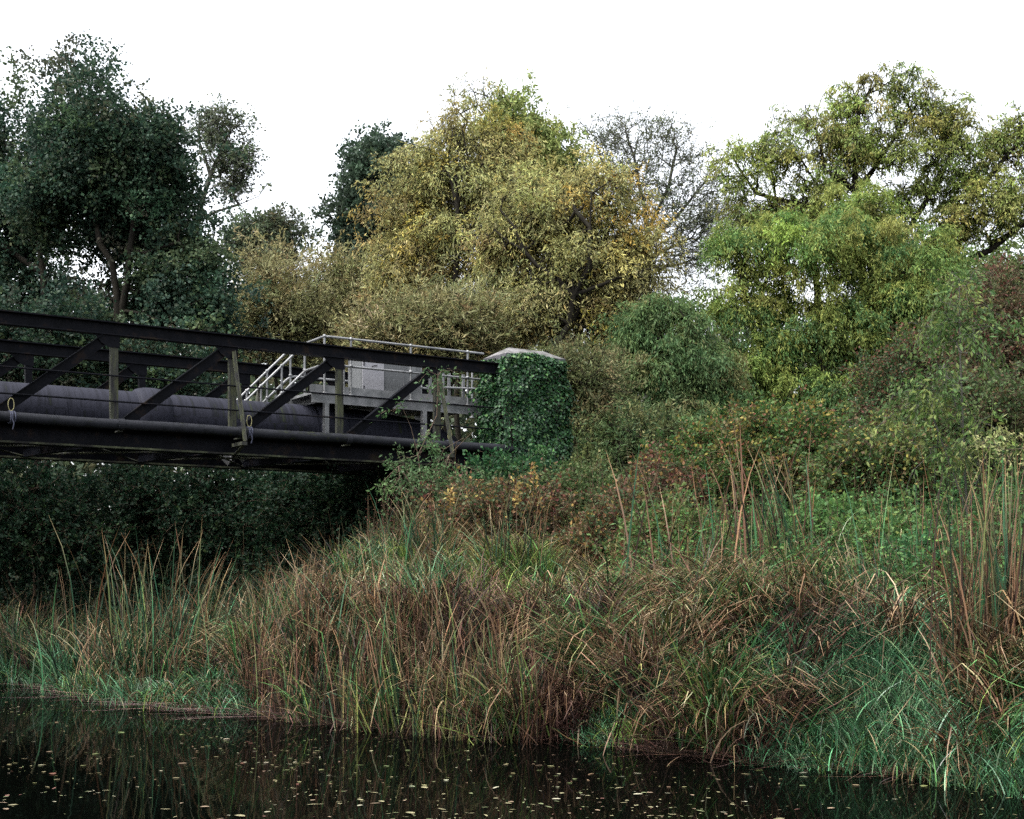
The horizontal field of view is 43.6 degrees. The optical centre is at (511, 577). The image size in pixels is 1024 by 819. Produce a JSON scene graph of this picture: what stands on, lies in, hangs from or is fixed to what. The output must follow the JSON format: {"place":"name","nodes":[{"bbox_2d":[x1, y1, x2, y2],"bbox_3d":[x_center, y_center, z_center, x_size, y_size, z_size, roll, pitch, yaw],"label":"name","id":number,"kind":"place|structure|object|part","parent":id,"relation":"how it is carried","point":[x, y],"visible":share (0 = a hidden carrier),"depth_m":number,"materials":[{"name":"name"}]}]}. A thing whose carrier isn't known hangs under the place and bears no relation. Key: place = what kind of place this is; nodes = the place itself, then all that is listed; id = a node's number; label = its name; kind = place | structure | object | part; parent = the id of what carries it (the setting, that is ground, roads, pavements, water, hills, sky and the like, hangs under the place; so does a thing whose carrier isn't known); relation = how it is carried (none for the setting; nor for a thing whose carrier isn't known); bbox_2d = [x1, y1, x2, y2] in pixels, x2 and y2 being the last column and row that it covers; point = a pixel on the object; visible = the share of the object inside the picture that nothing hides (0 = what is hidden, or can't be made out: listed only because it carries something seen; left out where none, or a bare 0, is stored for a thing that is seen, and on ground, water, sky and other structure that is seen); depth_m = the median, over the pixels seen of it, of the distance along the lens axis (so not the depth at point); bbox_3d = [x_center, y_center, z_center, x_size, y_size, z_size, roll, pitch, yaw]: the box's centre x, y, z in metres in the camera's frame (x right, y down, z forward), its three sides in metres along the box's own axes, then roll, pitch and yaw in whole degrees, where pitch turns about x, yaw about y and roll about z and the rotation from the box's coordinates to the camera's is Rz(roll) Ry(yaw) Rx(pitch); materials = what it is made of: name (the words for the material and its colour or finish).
{"place":"outdoors","nodes":[
{"label":"outdoors","id":0,"kind":"place"},
{"bbox_2d":[0,518,1023,804],"bbox_3d":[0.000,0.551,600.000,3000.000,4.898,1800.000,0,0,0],"label":"ground","id":1,"kind":"structure","parent":0,"point":[677,752],"depth_m":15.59,"materials":[{"name":"green plant"}]},
{"bbox_2d":[0,473,43,616],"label":"hedge bush","id":2,"kind":"object","parent":1,"relation":"on","point":[2,593],"visible":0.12,"depth_m":26.97,"materials":[{"name":"green plant"}]},
{"bbox_2d":[0,591,86,679],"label":"reed clump","id":3,"kind":"object","parent":1,"relation":"on","point":[3,642],"visible":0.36,"depth_m":22.93,"materials":[{"name":"plant"}]},
{"bbox_2d":[0,46,109,595],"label":"alder tree","id":4,"kind":"object","parent":1,"relation":"on","point":[14,258],"visible":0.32,"depth_m":32.69,"materials":[{"name":"green plant"}]},
{"bbox_2d":[0,458,141,629],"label":"hedge bush","id":5,"kind":"object","parent":1,"relation":"on","point":[27,528],"visible":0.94,"depth_m":26.18,"materials":[{"name":"green plant"}]},
{"bbox_2d":[4,563,145,677],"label":"reed clump","id":6,"kind":"object","parent":1,"relation":"on","point":[53,629],"visible":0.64,"depth_m":21.37,"materials":[{"name":"plant"}]},
{"bbox_2d":[28,614,193,694],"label":"reed clump","id":7,"kind":"object","parent":1,"relation":"on","point":[109,661],"visible":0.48,"depth_m":19.30,"materials":[{"name":"green plant"}]},
{"bbox_2d":[50,519,218,686],"bbox_3d":[-5.349,0.347,19.512,2.875,2.606,1.933,0,0,34],"label":"reed clump","id":8,"kind":"object","parent":1,"relation":"on","point":[151,613],"visible":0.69,"depth_m":19.40,"materials":[{"name":"green plant"}]},
{"bbox_2d":[0,260,274,619],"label":"alder sapling","id":9,"kind":"object","parent":1,"relation":"on","point":[98,310],"visible":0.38,"depth_m":28.43,"materials":[{"name":"green plant"}]},
{"bbox_2d":[0,28,275,580],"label":"alder tree","id":10,"kind":"object","parent":1,"relation":"on","point":[114,176],"visible":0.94,"depth_m":29.94,"materials":[{"name":"green plant"}]},
{"bbox_2d":[46,463,231,612],"bbox_3d":[-8.359,-0.964,28.398,4.482,4.056,3.528,0,0,-15],"label":"hedge bush","id":11,"kind":"object","parent":1,"relation":"on","point":[126,477],"visible":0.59,"depth_m":27.94,"materials":[{"name":"green plant"}]},
{"bbox_2d":[0,521,379,684],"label":"undergrowth","id":12,"kind":"object","parent":1,"relation":"on","point":[160,601],"visible":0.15,"depth_m":23.44,"materials":[{"name":"green plant"}]},
{"bbox_2d":[1,469,421,619],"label":"undergrowth","id":13,"kind":"object","parent":1,"relation":"on","point":[252,577],"visible":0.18,"depth_m":26.61,"materials":[{"name":"green plant"}]},
{"bbox_2d":[159,543,265,675],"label":"reed clump","id":14,"kind":"object","parent":1,"relation":"on","point":[207,604],"visible":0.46,"depth_m":19.41,"materials":[{"name":"plant"}]},
{"bbox_2d":[126,467,317,596],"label":"hedge bush","id":15,"kind":"object","parent":1,"relation":"on","point":[223,517],"visible":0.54,"depth_m":27.93,"materials":[{"name":"green plant"}]},
{"bbox_2d":[179,92,273,481],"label":"leaning tree","id":16,"kind":"object","parent":1,"relation":"on","point":[222,162],"visible":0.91,"depth_m":45.72,"materials":[{"name":"green plant"}]},
{"bbox_2d":[213,182,322,400],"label":"rounded tree","id":17,"kind":"object","parent":1,"relation":"on","point":[270,220],"visible":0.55,"depth_m":45.45,"materials":[{"name":"green plant"}]},
{"bbox_2d":[190,222,368,400],"bbox_3d":[-7.090,-5.543,39.944,6.803,10.673,5.212,0,0,0],"label":"willow scrub","id":18,"kind":"object","parent":1,"relation":"on","point":[293,314],"visible":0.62,"depth_m":39.21,"materials":[{"name":"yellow plant"}]},
{"bbox_2d":[219,471,389,585],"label":"hedge bush","id":19,"kind":"object","parent":1,"relation":"on","point":[295,491],"visible":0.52,"depth_m":26.87,"materials":[{"name":"green plant"}]},
{"bbox_2d":[274,230,390,386],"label":"willow scrub","id":20,"kind":"object","parent":1,"relation":"on","point":[348,271],"visible":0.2,"depth_m":40.16,"materials":[{"name":"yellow plant"}]},
{"bbox_2d":[296,115,419,271],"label":"evergreen oak","id":21,"kind":"object","parent":1,"relation":"on","point":[356,164],"visible":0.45,"depth_m":49.09,"materials":[{"name":"green plant"}]},
{"bbox_2d":[297,462,446,549],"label":"hedge bush","id":22,"kind":"object","parent":1,"relation":"on","point":[365,480],"visible":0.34,"depth_m":26.42,"materials":[{"name":"green plant"}]},
{"bbox_2d":[367,485,479,571],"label":"reed clump","id":23,"kind":"object","parent":1,"relation":"on","point":[411,530],"visible":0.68,"depth_m":19.35,"materials":[{"name":"green plant"}]},
{"bbox_2d":[316,242,539,431],"bbox_3d":[-2.245,-4.571,32.903,5.952,7.482,5.028,0,0,0],"label":"willow scrub","id":24,"kind":"object","parent":1,"relation":"on","point":[446,318],"visible":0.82,"depth_m":32.15,"materials":[{"name":"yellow plant"}]},
{"bbox_2d":[366,361,492,521],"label":"elder shrub","id":25,"kind":"object","parent":1,"relation":"on","point":[429,477],"visible":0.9,"depth_m":22.19,"materials":[{"name":"green plant"}]},
{"bbox_2d":[443,487,454,526],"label":"autumn stalk","id":26,"kind":"object","parent":1,"relation":"on","point":[450,496],"visible":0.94,"depth_m":20.39,"materials":[{"name":"yellow plant"}]},
{"bbox_2d":[337,67,575,441],"bbox_3d":[-1.578,-7.861,37.744,7.190,13.929,5.413,0,0,0],"label":"yellow willow","id":27,"kind":"object","parent":1,"relation":"on","point":[438,191],"visible":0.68,"depth_m":37.32,"materials":[{"name":"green plant"}]},
{"bbox_2d":[283,531,638,619],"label":"yellow green grass","id":28,"kind":"structure","parent":1,"relation":"on","point":[508,573],"depth_m":17.99,"materials":[{"name":"plant"}]},
{"bbox_2d":[401,466,537,559],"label":"bramble bush","id":29,"kind":"object","parent":1,"relation":"on","point":[476,497],"visible":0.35,"depth_m":20.72,"materials":[{"name":"green plant"}]},
{"bbox_2d":[426,435,568,521],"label":"ivy bush","id":30,"kind":"object","parent":1,"relation":"on","point":[492,468],"visible":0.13,"depth_m":23.26,"materials":[{"name":"green plant"}]},
{"bbox_2d":[449,482,552,581],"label":"reed clump","id":31,"kind":"object","parent":1,"relation":"on","point":[501,537],"visible":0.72,"depth_m":18.16,"materials":[{"name":"plant"}]},
{"bbox_2d":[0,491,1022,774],"bbox_3d":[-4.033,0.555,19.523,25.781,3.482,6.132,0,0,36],"label":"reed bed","id":32,"kind":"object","parent":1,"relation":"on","point":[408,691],"visible":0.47,"depth_m":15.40,"materials":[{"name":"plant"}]},
{"bbox_2d":[0,490,1022,686],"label":"rough grass","id":33,"kind":"structure","parent":1,"relation":"on","point":[473,550],"depth_m":18.65,"materials":[{"name":"green plant"}]},
{"bbox_2d":[0,292,1023,540],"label":"distant wood","id":34,"kind":"object","parent":1,"relation":"on","point":[82,468],"visible":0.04,"depth_m":65.94,"materials":[{"name":"green plant"}]},
{"bbox_2d":[510,473,522,536],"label":"autumn stalk","id":35,"kind":"object","parent":1,"relation":"on","point":[516,494],"visible":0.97,"depth_m":20.59,"materials":[{"name":"brown plant"}]},
{"bbox_2d":[454,457,590,547],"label":"bramble bush","id":36,"kind":"object","parent":1,"relation":"on","point":[525,499],"visible":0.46,"depth_m":21.24,"materials":[{"name":"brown plant"}]},
{"bbox_2d":[483,348,564,457],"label":"bridge pier","id":37,"kind":"structure","parent":1,"relation":"on","point":[502,353],"depth_m":25.81,"materials":[{"name":"stone"}]},
{"bbox_2d":[0,309,502,474],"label":"pipe bridge","id":38,"kind":"structure","parent":37,"relation":"attached to","point":[28,441],"depth_m":23.10,"materials":[{"name":"black metal"}]},
{"bbox_2d":[0,381,470,504],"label":"pipe","id":39,"kind":"object","parent":38,"relation":"on","point":[67,407],"depth_m":23.18,"materials":[{"name":"metal"}]},
{"bbox_2d":[0,411,530,453],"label":"conduit pipe","id":40,"kind":"object","parent":38,"relation":"attached to","point":[119,424],"visible":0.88,"depth_m":22.06,"materials":[{"name":"metal"}]},
{"bbox_2d":[8,398,16,428],"bbox_3d":[-7.914,-2.579,20.206,0.107,0.504,0.224,0,0,-42],"label":"rope loop","id":41,"kind":"object","parent":40,"relation":"attached to","point":[12,417],"visible":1,"depth_m":20.15,"materials":[{"name":"grey fabric"}]},
{"bbox_2d":[246,415,252,443],"bbox_3d":[-4.595,-2.579,22.340,0.101,0.504,0.219,0,0,-33],"label":"rope loop","id":42,"kind":"object","parent":40,"relation":"attached to","point":[250,435],"visible":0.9,"depth_m":22.29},
{"bbox_2d":[221,334,483,465],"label":"access platform","id":43,"kind":"structure","parent":38,"relation":"attached to","point":[421,412],"depth_m":25.04,"materials":[{"name":"metal"}]},
{"bbox_2d":[348,360,420,392],"bbox_3d":[-2.543,-3.960,25.632,1.375,0.944,0.708,0,0,-33],"label":"control cabinet","id":44,"kind":"object","parent":43,"relation":"on","point":[378,380],"visible":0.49,"depth_m":25.30,"materials":[{"name":"grey metal"}]},
{"bbox_3d":[-2.718,-3.957,25.132,0.462,0.740,0.057,0,0,-33],"label":"door","id":45,"kind":"part","parent":44,"relation":"part of","materials":[{"name":"paint"}]},
{"bbox_2d":[461,352,576,480],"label":"ivy","id":46,"kind":"object","parent":37,"relation":"attached to","point":[527,360],"visible":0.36,"depth_m":25.60,"materials":[{"name":"green plant"}]},
{"bbox_2d":[452,68,600,349],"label":"tall ash","id":47,"kind":"object","parent":1,"relation":"on","point":[554,138],"visible":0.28,"depth_m":44.28,"materials":[{"name":"green plant"}]},
{"bbox_2d":[526,461,538,537],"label":"autumn stalk","id":48,"kind":"object","parent":1,"relation":"on","point":[532,473],"visible":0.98,"depth_m":21.20,"materials":[{"name":"orange plant"}]},
{"bbox_2d":[357,476,719,562],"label":"undergrowth","id":49,"kind":"object","parent":1,"relation":"on","point":[401,520],"visible":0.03,"depth_m":22.28,"materials":[{"name":"green plant"}]},
{"bbox_2d":[357,438,772,549],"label":"dock stalks","id":50,"kind":"object","parent":1,"relation":"on","point":[429,495],"visible":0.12,"depth_m":21.38,"materials":[{"name":"brown plant"}]},
{"bbox_2d":[447,139,698,366],"bbox_3d":[1.665,-6.400,34.295,6.799,10.516,4.400,0,0,0],"label":"yellow willow","id":51,"kind":"object","parent":1,"relation":"on","point":[579,274],"visible":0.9,"depth_m":33.87,"materials":[{"name":"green plant"}]},
{"bbox_2d":[522,442,646,531],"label":"bramble bush","id":52,"kind":"object","parent":1,"relation":"on","point":[575,472],"visible":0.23,"depth_m":22.20,"materials":[{"name":"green plant"}]},
{"bbox_2d":[541,484,648,580],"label":"bush","id":53,"kind":"object","parent":1,"relation":"on","point":[599,531],"visible":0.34,"depth_m":18.77,"materials":[{"name":"green plant"}]},
{"bbox_2d":[167,525,1023,768],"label":"brown sedge","id":54,"kind":"object","parent":1,"relation":"on","point":[589,636],"visible":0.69,"depth_m":13.76,"materials":[{"name":"brown plant"}]},
{"bbox_2d":[529,320,663,456],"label":"scrub bush","id":55,"kind":"object","parent":1,"relation":"on","point":[587,372],"visible":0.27,"depth_m":29.47,"materials":[{"name":"green plant"}]},
{"bbox_2d":[566,391,730,486],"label":"scrub bush","id":56,"kind":"object","parent":1,"relation":"on","point":[646,430],"visible":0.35,"depth_m":28.36,"materials":[{"name":"green plant"}]},
{"bbox_2d":[564,98,737,406],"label":"dome tree","id":57,"kind":"object","parent":1,"relation":"on","point":[696,219],"visible":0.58,"depth_m":55.54,"materials":[{"name":"grey plant"}]},
{"bbox_2d":[595,436,737,522],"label":"bramble bush","id":58,"kind":"object","parent":1,"relation":"on","point":[624,489],"visible":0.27,"depth_m":20.27,"materials":[{"name":"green plant"}]},
{"bbox_2d":[591,480,742,577],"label":"bush","id":59,"kind":"object","parent":1,"relation":"on","point":[660,513],"visible":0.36,"depth_m":17.29,"materials":[{"name":"green plant"}]},
{"bbox_2d":[589,288,765,432],"bbox_3d":[4.391,-4.252,31.957,5.429,6.288,3.448,0,0,0],"label":"bush","id":60,"kind":"object","parent":1,"relation":"on","point":[682,358],"visible":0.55,"depth_m":31.52,"materials":[{"name":"green plant"}]},
{"bbox_2d":[606,408,755,523],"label":"bramble bush","id":61,"kind":"object","parent":1,"relation":"on","point":[693,429],"visible":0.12,"depth_m":21.28,"materials":[{"name":"green plant"}]},
{"bbox_2d":[606,436,775,586],"bbox_3d":[2.116,-0.607,16.163,1.780,2.316,2.479,0,0,-43],"label":"reed clump","id":62,"kind":"object","parent":1,"relation":"on","point":[736,528],"visible":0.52,"depth_m":15.73,"materials":[{"name":"plant"}]},
{"bbox_2d":[691,422,815,572],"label":"reed clump","id":63,"kind":"object","parent":1,"relation":"on","point":[754,516],"visible":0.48,"depth_m":15.89,"materials":[{"name":"plant"}]},
{"bbox_2d":[720,444,812,579],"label":"reed clump","id":64,"kind":"object","parent":1,"relation":"on","point":[787,538],"visible":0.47,"depth_m":15.50,"materials":[{"name":"plant"}]},
{"bbox_2d":[683,384,875,532],"bbox_3d":[4.718,-1.769,20.506,3.951,2.567,2.881,0,0,0],"label":"bramble bush","id":65,"kind":"object","parent":1,"relation":"on","point":[776,433],"visible":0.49,"depth_m":20.01,"materials":[{"name":"green plant"}]},
{"bbox_2d":[584,426,1023,615],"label":"nettles","id":66,"kind":"object","parent":1,"relation":"on","point":[901,508],"visible":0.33,"depth_m":15.55,"materials":[{"name":"green plant"}]},
{"bbox_2d":[749,486,886,558],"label":"bush","id":67,"kind":"object","parent":1,"relation":"on","point":[818,504],"visible":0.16,"depth_m":16.76,"materials":[{"name":"green plant"}]},
{"bbox_2d":[690,175,991,432],"bbox_3d":[8.946,-6.310,35.513,8.793,10.695,5.117,0,0,0],"label":"drooping green tree","id":68,"kind":"object","parent":1,"relation":"on","point":[886,293],"visible":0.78,"depth_m":34.46,"materials":[{"name":"green plant"}]},
{"bbox_2d":[801,534,892,601],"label":"reed clump","id":69,"kind":"object","parent":1,"relation":"on","point":[864,582],"visible":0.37,"depth_m":13.94,"materials":[{"name":"brown plant"}]},
{"bbox_2d":[700,56,1023,407],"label":"ash","id":70,"kind":"object","parent":1,"relation":"on","point":[857,150],"visible":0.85,"depth_m":39.62,"materials":[{"name":"green plant"}]},
{"bbox_2d":[817,496,946,578],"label":"bush","id":71,"kind":"object","parent":1,"relation":"on","point":[893,528],"visible":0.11,"depth_m":15.63,"materials":[{"name":"green plant"}]},
{"bbox_2d":[784,401,995,518],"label":"bramble bush","id":72,"kind":"object","parent":1,"relation":"on","point":[834,466],"visible":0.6,"depth_m":18.05,"materials":[{"name":"green plant"}]},
{"bbox_2d":[831,315,964,466],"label":"hawthorn bush","id":73,"kind":"object","parent":1,"relation":"on","point":[879,385],"visible":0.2,"depth_m":23.84,"materials":[{"name":"green plant"}]},
{"bbox_2d":[842,449,1007,599],"bbox_3d":[4.639,-0.465,14.329,1.868,2.264,1.278,0,0,19],"label":"reed clump","id":74,"kind":"object","parent":1,"relation":"on","point":[882,525],"visible":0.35,"depth_m":14.29,"materials":[{"name":"plant"}]},
{"bbox_2d":[866,519,1002,590],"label":"bush","id":75,"kind":"object","parent":1,"relation":"on","point":[903,548],"visible":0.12,"depth_m":14.53,"materials":[{"name":"green plant"}]},
{"bbox_2d":[861,253,1023,515],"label":"ash sapling","id":76,"kind":"object","parent":1,"relation":"on","point":[924,406],"visible":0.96,"depth_m":15.43,"materials":[{"name":"green plant"}]},
{"bbox_2d":[867,351,1023,499],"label":"hawthorn bush","id":77,"kind":"object","parent":1,"relation":"on","point":[989,396],"visible":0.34,"depth_m":19.60,"materials":[{"name":"green plant"}]},
{"bbox_2d":[867,698,1023,767],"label":"grass clump","id":78,"kind":"object","parent":1,"relation":"on","point":[946,741],"visible":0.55,"depth_m":11.18,"materials":[{"name":"green plant"}]},
{"bbox_2d":[875,225,1023,484],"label":"dense ash","id":79,"kind":"object","parent":1,"relation":"on","point":[1006,247],"visible":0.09,"depth_m":43.39,"materials":[{"name":"green plant"}]},
{"bbox_2d":[878,440,1023,681],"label":"reed clump","id":80,"kind":"object","parent":1,"relation":"on","point":[984,600],"visible":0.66,"depth_m":11.78,"materials":[{"name":"plant"}]},
{"bbox_2d":[921,252,1023,484],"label":"hawthorn bush","id":81,"kind":"object","parent":1,"relation":"on","point":[1016,302],"visible":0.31,"depth_m":21.74,"materials":[{"name":"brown plant"}]},
{"bbox_2d":[944,407,1023,660],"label":"reed clump","id":82,"kind":"object","parent":1,"relation":"on","point":[1006,571],"visible":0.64,"depth_m":11.84,"materials":[{"name":"plant"}]},
{"bbox_2d":[959,414,1023,504],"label":"pale sapling","id":83,"kind":"object","parent":1,"relation":"on","point":[992,446],"visible":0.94,"depth_m":14.98,"materials":[{"name":"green plant"}]},
{"bbox_2d":[969,654,1023,775],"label":"clump","id":84,"kind":"object","parent":1,"relation":"on","point":[1016,704],"visible":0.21,"depth_m":11.18,"materials":[{"name":"green plant"}]},
{"bbox_2d":[0,681,1023,818],"bbox_3d":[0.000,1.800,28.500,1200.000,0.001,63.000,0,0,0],"label":"river water","id":85,"kind":"structure","parent":0,"point":[224,788],"depth_m":11.40,"materials":[{"name":"black liquid"}]},
{"bbox_2d":[4,696,927,786],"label":"scattered leaves","id":86,"kind":"object","parent":85,"relation":"on","point":[338,761],"visible":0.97,"depth_m":12.09,"materials":[{"name":"yellow plant"}]},
{"bbox_2d":[2,682,987,785],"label":"fallen stalks","id":87,"kind":"object","parent":85,"relation":"on","point":[262,710],"visible":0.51,"depth_m":13.66,"materials":[{"name":"brown plant"}]},
{"bbox_2d":[0,0,1023,509],"label":"sky","id":88,"kind":"structure","parent":0,"point":[308,70],"materials":[{"name":"white"}]}
]}

